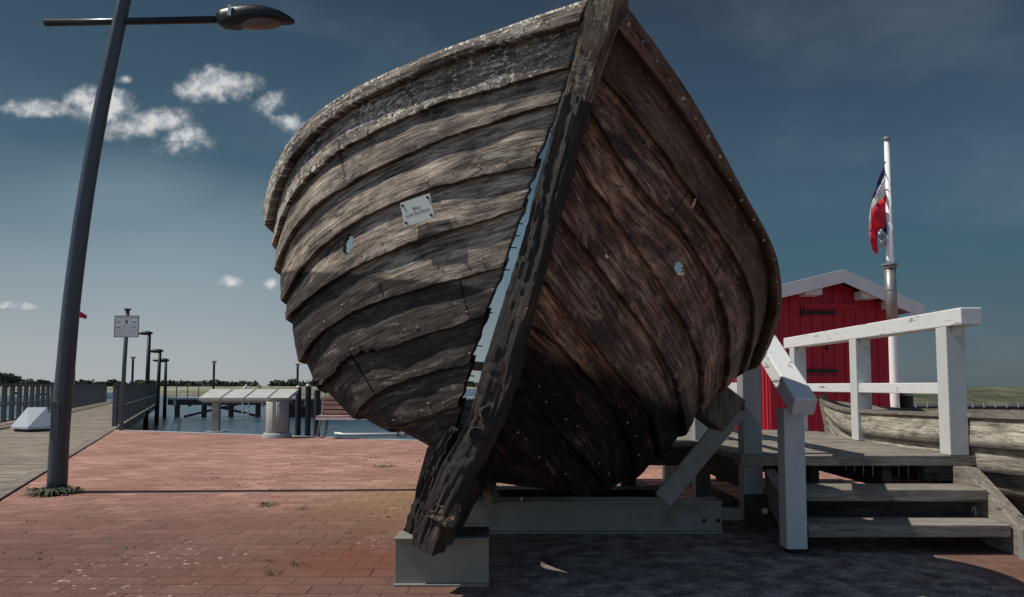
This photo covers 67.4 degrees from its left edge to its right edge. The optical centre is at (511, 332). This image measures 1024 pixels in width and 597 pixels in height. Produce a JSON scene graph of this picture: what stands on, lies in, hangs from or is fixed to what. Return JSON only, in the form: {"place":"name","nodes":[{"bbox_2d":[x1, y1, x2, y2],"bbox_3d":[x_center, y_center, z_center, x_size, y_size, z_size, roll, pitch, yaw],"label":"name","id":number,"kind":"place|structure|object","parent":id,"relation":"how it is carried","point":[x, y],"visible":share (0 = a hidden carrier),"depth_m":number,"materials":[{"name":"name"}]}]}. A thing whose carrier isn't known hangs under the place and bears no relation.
{"place":"outdoors","nodes":[
{"label":"outdoors","id":0,"kind":"place"},
{"bbox_2d":[0,386,476,394],"bbox_3d":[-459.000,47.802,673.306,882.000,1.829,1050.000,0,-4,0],"label":"shore","id":1,"kind":"structure","parent":0,"point":[182,390],"depth_m":202.97,"materials":[{"name":"green plant"}]},
{"bbox_2d":[0,372,22,387],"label":"tree","id":2,"kind":"object","parent":1,"relation":"on","point":[8,378],"visible":0.98,"depth_m":258.45,"materials":[{"name":"green plant"}]},
{"bbox_2d":[36,379,49,383],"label":"tree","id":3,"kind":"object","parent":1,"relation":"on","point":[40,381],"visible":0.94,"depth_m":298.31,"materials":[{"name":"green plant"}]},
{"bbox_2d":[0,378,477,386],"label":"wood","id":4,"kind":"object","parent":1,"relation":"on","point":[288,382],"visible":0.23,"depth_m":631.12,"materials":[{"name":"green plant"}]},
{"bbox_2d":[0,427,1023,596],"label":"paved quay","id":5,"kind":"structure","parent":0,"point":[225,539],"depth_m":4.81,"materials":[{"name":"red brick"}]},
{"bbox_2d":[18,485,79,496],"bbox_3d":[-4.287,1.458,7.130,0.573,0.070,0.620,0,-4,0],"label":"weed","id":6,"kind":"object","parent":5,"relation":"on","point":[45,491],"visible":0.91,"depth_m":7.00,"materials":[{"name":"green plant"}]},
{"bbox_2d":[62,486,84,493],"bbox_3d":[-4.093,1.469,7.141,0.280,0.050,0.260,-3,-5,36],"label":"weed","id":7,"kind":"object","parent":5,"relation":"on","point":[75,491],"visible":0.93,"depth_m":7.13,"materials":[{"name":"green plant"}]},
{"bbox_2d":[0,404,154,500],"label":"boardwalk edge beam","id":8,"kind":"structure","parent":5,"relation":"on","point":[10,488],"depth_m":11.10,"materials":[{"name":"grey wood"}]},
{"bbox_2d":[0,402,112,487],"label":"boardwalk","id":9,"kind":"structure","parent":8,"relation":"on","point":[22,453],"depth_m":14.30,"materials":[{"name":"grey wood"}]},
{"bbox_2d":[11,407,50,431],"bbox_3d":[-10.422,1.900,16.831,0.727,0.522,0.702,-2,-5,32],"label":"concrete block","id":10,"kind":"object","parent":9,"relation":"on","point":[33,419],"depth_m":16.68,"materials":[{"name":"white concrete"}]},
{"bbox_2d":[0,383,106,421],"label":"railing","id":11,"kind":"object","parent":9,"relation":"on","point":[86,394],"visible":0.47,"depth_m":26.09,"materials":[{"name":"grey metal"}]},
{"bbox_2d":[130,356,135,383],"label":"post lamp","id":12,"kind":"object","parent":9,"relation":"on","point":[132,370],"visible":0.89,"depth_m":47.90,"materials":[{"name":"black metal"}]},
{"bbox_2d":[112,383,155,425],"bbox_3d":[-15.374,2.743,32.255,0.146,1.160,30.156,2,-4,-23],"label":"railing","id":13,"kind":"object","parent":8,"relation":"on","point":[139,398],"visible":0.62,"depth_m":24.15,"materials":[{"name":"grey metal"}]},
{"bbox_2d":[43,0,294,492],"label":"street lamp","id":14,"kind":"object","parent":5,"relation":"on","point":[247,17],"visible":0.98,"depth_m":7.37,"materials":[{"name":"metal"}]},
{"bbox_2d":[50,401,59,437],"bbox_3d":[-4.272,0.811,7.183,0.080,0.340,0.022,0,-4,0],"label":"service door","id":15,"kind":"structure","parent":14,"relation":"in","point":[55,405],"depth_m":7.17,"materials":[{"name":"paint"}]},
{"bbox_2d":[2,450,422,572],"bbox_3d":[-2.045,1.544,7.972,3.128,0.012,7.778,0,-4,0],"label":"joint moss","id":16,"kind":"object","parent":5,"relation":"on","point":[122,558],"visible":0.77,"depth_m":5.81,"materials":[{"name":"green plant"}]},
{"bbox_2d":[114,429,418,440],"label":"quay kerb","id":17,"kind":"structure","parent":5,"relation":"on","point":[261,435],"depth_m":15.61,"materials":[{"name":"concrete"}]},
{"bbox_2d":[114,308,138,429],"bbox_3d":[-8.623,0.828,17.185,0.545,2.758,0.165,0,-4,0],"label":"notice board","id":18,"kind":"object","parent":17,"relation":"on","point":[126,326],"visible":0.99,"depth_m":17.17,"materials":[{"name":"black metal"}]},
{"bbox_2d":[199,389,298,432],"bbox_3d":[-5.669,1.680,16.559,2.007,0.924,0.430,0,-4,0],"label":"panel stand","id":19,"kind":"object","parent":17,"relation":"on","point":[216,398],"visible":0.73,"depth_m":16.47,"materials":[{"name":"metal"}]},
{"bbox_2d":[254,501,281,506],"bbox_3d":[-2.054,1.435,6.427,0.284,0.020,0.278,0,-4,0],"label":"weed","id":20,"kind":"object","parent":5,"relation":"on","point":[265,503],"visible":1,"depth_m":6.44,"materials":[{"name":"green plant"}]},
{"bbox_2d":[261,398,291,438],"bbox_3d":[-4.527,1.645,14.815,0.568,0.753,0.568,0,-4,0],"label":"litter bin","id":21,"kind":"object","parent":5,"relation":"on","point":[277,418],"visible":1,"depth_m":14.63,"materials":[{"name":"metal"}]},
{"bbox_2d":[316,394,406,437],"bbox_3d":[-2.877,1.591,14.628,1.759,0.839,0.520,0,-4,0],"label":"bench","id":22,"kind":"object","parent":5,"relation":"on","point":[321,417],"visible":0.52,"depth_m":14.79,"materials":[{"name":"wood"}]},
{"bbox_2d":[393,527,489,586],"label":"steel beam","id":23,"kind":"structure","parent":5,"relation":"on","point":[462,560],"depth_m":3.86,"materials":[{"name":"grey metal"}]},
{"bbox_2d":[263,0,781,555],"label":"clinker boat hull","id":24,"kind":"object","parent":23,"relation":"on","point":[631,354],"visible":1,"depth_m":3.56,"materials":[{"name":"brown wood"}]},
{"bbox_2d":[400,193,434,226],"bbox_3d":[-0.431,-0.556,3.491,0.182,0.137,0.026,-2,-4,28],"label":"notice plate","id":25,"kind":"object","parent":24,"relation":"attached to","point":[417,210],"visible":1,"depth_m":3.49,"materials":[{"name":"metal"}]},
{"bbox_2d":[695,387,745,430],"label":"wedge block","id":26,"kind":"structure","parent":24,"relation":"attached to","point":[722,409],"depth_m":4.71,"materials":[{"name":"wood"}]},
{"bbox_2d":[463,497,742,533],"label":"steel beam","id":27,"kind":"structure","parent":5,"relation":"on","point":[599,515],"depth_m":5.22,"materials":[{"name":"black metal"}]},
{"bbox_2d":[482,480,500,504],"bbox_3d":[-0.154,1.035,5.166,0.138,0.232,0.085,-3,-5,41],"label":"prop","id":28,"kind":"object","parent":27,"relation":"on","point":[490,492],"visible":0.54,"depth_m":5.12,"materials":[{"name":"brown wood"}]},
{"bbox_2d":[655,406,747,505],"bbox_3d":[1.244,0.783,5.028,0.647,0.685,0.067,1,-4,-8],"label":"brace","id":29,"kind":"object","parent":27,"relation":"on","point":[687,469],"visible":0.73,"depth_m":5.00,"materials":[{"name":"wood"}]},
{"bbox_2d":[620,307,1023,560],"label":"stair platform","id":30,"kind":"structure","parent":5,"relation":"on","point":[791,456],"depth_m":5.17,"materials":[{"name":"wood"}]},
{"bbox_2d":[731,269,924,431],"bbox_3d":[5.290,0.582,15.146,3.034,2.920,5.100,0,-4,0],"label":"red hut","id":31,"kind":"object","parent":5,"relation":"on","point":[843,298],"visible":0.45,"depth_m":13.00,"materials":[{"name":"wood"}]},
{"bbox_2d":[881,136,899,407],"bbox_3d":[5.948,-0.652,12.043,0.258,4.966,0.240,0,-4,0],"label":"flagpole","id":32,"kind":"object","parent":5,"relation":"on","point":[889,266],"visible":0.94,"depth_m":12.00,"materials":[{"name":"metal"}]},
{"bbox_2d":[869,162,886,254],"bbox_3d":[5.782,-1.979,12.145,0.341,1.515,0.132,0,-4,0],"label":"flag","id":33,"kind":"object","parent":32,"relation":"hanging from","point":[877,222],"visible":1,"depth_m":12.12,"materials":[{"name":"red fabric"}]},
{"bbox_2d":[818,394,1023,513],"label":"rowboat","id":34,"kind":"object","parent":5,"relation":"on","point":[996,443],"visible":0.43,"depth_m":5.55,"materials":[{"name":"beige wood"}]},
{"bbox_2d":[0,386,1023,439],"bbox_3d":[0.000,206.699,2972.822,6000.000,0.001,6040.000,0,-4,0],"label":"sea","id":35,"kind":"structure","parent":0,"point":[237,423],"depth_m":38.53,"materials":[{"name":"liquid"}]},
{"bbox_2d":[74,312,86,383],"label":"beacon mast","id":36,"kind":"object","parent":35,"relation":"on","point":[83,315],"visible":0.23,"depth_m":60.23,"materials":[{"name":"black metal"}]},
{"bbox_2d":[107,391,112,397],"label":"moored boat","id":37,"kind":"object","parent":35,"relation":"on","point":[109,394],"visible":0.15,"depth_m":119.26,"materials":[{"name":"white metal"}]},
{"bbox_2d":[139,331,152,428],"bbox_3d":[-16.320,2.079,33.937,0.680,4.318,0.240,0,-4,0],"label":"street lamp","id":38,"kind":"object","parent":35,"relation":"in","point":[147,381],"visible":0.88,"depth_m":33.93,"materials":[{"name":"black metal"}]},
{"bbox_2d":[146,349,162,423],"bbox_3d":[-17.683,2.773,37.899,0.760,3.951,0.240,0,-4,0],"label":"street lamp","id":39,"kind":"object","parent":35,"relation":"in","point":[157,399],"visible":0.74,"depth_m":37.85,"materials":[{"name":"black metal"}]},
{"bbox_2d":[152,358,168,417],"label":"street lamp","id":40,"kind":"object","parent":35,"relation":"on","point":[165,360],"visible":0.89,"depth_m":45.83,"materials":[{"name":"black metal"}]},
{"bbox_2d":[288,403,289,431],"bbox_3d":[-7.008,2.977,23.852,0.220,2.339,0.220,0,-4,0],"label":"mooring pile","id":41,"kind":"object","parent":35,"relation":"in","point":[289,418],"visible":0.03,"depth_m":23.86,"materials":[{"name":"black wood"}]},
{"bbox_2d":[295,385,301,435],"bbox_3d":[-4.821,2.440,17.273,0.150,2.506,0.150,0,-4,0],"label":"mooring pile","id":42,"kind":"object","parent":35,"relation":"in","point":[298,415],"visible":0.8,"depth_m":17.27,"materials":[{"name":"black wood"}]},
{"bbox_2d":[305,384,311,435],"bbox_3d":[-4.600,2.421,17.274,0.150,2.544,0.150,0,-4,0],"label":"mooring pile","id":43,"kind":"object","parent":35,"relation":"in","point":[308,410],"visible":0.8,"depth_m":17.27,"materials":[{"name":"black metal"}]},
{"bbox_2d":[313,388,320,435],"bbox_3d":[-6.066,2.937,23.855,0.220,2.419,0.220,0,-4,0],"label":"mooring pile","id":44,"kind":"object","parent":35,"relation":"in","point":[317,391],"visible":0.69,"depth_m":23.81,"materials":[{"name":"black wood"}]},
{"bbox_2d":[167,381,473,417],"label":"jetty","id":45,"kind":"object","parent":35,"relation":"in","point":[176,402],"visible":0.23,"depth_m":45.87,"materials":[{"name":"wood"}]},
{"bbox_2d":[211,361,216,388],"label":"post lamp","id":46,"kind":"object","parent":45,"relation":"on","point":[213,382],"visible":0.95,"depth_m":46.88,"materials":[{"name":"black metal"}]},
{"bbox_2d":[295,363,300,385],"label":"post lamp","id":47,"kind":"object","parent":45,"relation":"on","point":[297,374],"visible":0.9,"depth_m":46.89,"materials":[{"name":"black metal"}]},
{"bbox_2d":[334,432,407,435],"bbox_3d":[-2.930,2.116,15.961,1.617,0.097,0.107,-1,-4,11],"label":"floating boom","id":48,"kind":"object","parent":35,"relation":"on","point":[366,434],"visible":0.86,"depth_m":15.95,"materials":[{"name":"white metal"}]},
{"bbox_2d":[913,403,1023,409],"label":"pontoon","id":49,"kind":"object","parent":35,"relation":"on","point":[1006,407],"visible":0.55,"depth_m":59.74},
{"bbox_2d":[0,0,1023,385],"label":"sky","id":50,"kind":"structure","parent":0,"point":[800,98],"materials":[{"name":"blue"}]},
{"bbox_2d":[480,486,659,496],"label":"steel beam","id":51,"kind":"structure","parent":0,"point":[616,491],"depth_m":6.03,"materials":[{"name":"black metal"}]},
{"bbox_2d":[899,393,913,407],"bbox_3d":[7.163,1.515,13.929,0.240,0.894,0.234,0,-4,0],"label":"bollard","id":52,"kind":"object","parent":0,"point":[906,400],"visible":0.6,"depth_m":13.86,"materials":[{"name":"black metal"}]},
{"bbox_2d":[899,386,1023,404],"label":"marsh shore","id":53,"kind":"structure","parent":0,"point":[1012,394],"depth_m":81.15,"materials":[{"name":"green plant"}]}
]}

